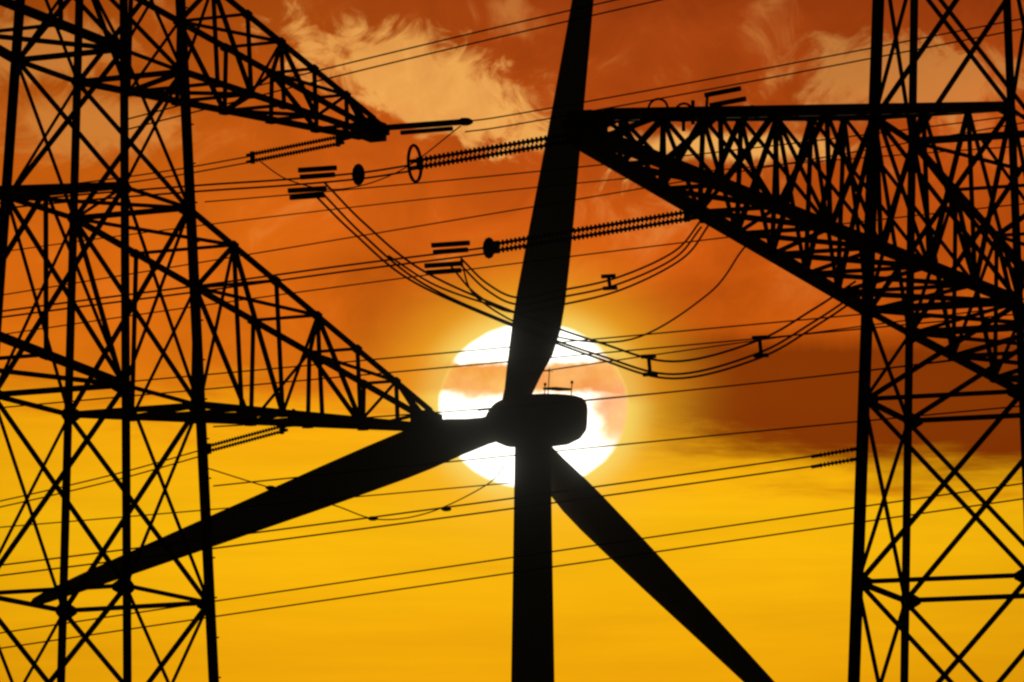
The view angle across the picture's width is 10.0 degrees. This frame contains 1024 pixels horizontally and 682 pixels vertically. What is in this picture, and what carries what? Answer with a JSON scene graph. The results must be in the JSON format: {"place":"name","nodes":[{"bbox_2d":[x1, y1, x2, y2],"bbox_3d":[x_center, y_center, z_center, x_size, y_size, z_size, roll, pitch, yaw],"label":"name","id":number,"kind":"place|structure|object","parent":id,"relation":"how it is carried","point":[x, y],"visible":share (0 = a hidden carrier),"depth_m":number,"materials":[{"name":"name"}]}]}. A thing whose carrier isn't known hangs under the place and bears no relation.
{"place":"outdoors","nodes":[
{"label":"outdoors","id":0,"kind":"place"},
{"bbox_2d":[0,0,1023,681],"label":"sky","id":1,"kind":"structure","parent":0,"point":[785,598],"materials":[{"name":"orange"}]},
{"bbox_3d":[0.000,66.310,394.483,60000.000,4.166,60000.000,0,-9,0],"label":"ground","id":2,"kind":"structure","parent":0,"visible":0},
{"bbox_2d":[0,0,445,681],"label":"pylon","id":3,"kind":"object","parent":2,"relation":"on","point":[202,412],"visible":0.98,"depth_m":124.16,"materials":[{"name":"metal"}]},
{"bbox_2d":[0,0,1023,648],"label":"conductors","id":4,"kind":"object","parent":3,"relation":"attached to","point":[490,248],"visible":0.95,"depth_m":116.79,"materials":[{"name":"metal"}]},
{"bbox_2d":[31,0,773,681],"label":"wind turbine","id":5,"kind":"object","parent":2,"relation":"on","point":[531,430],"visible":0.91,"depth_m":407.75,"materials":[{"name":"black metal"}]},
{"bbox_2d":[562,0,1023,681],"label":"pylon","id":6,"kind":"object","parent":2,"relation":"on","point":[618,146],"visible":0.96,"depth_m":114.50,"materials":[{"name":"metal"}]}
]}

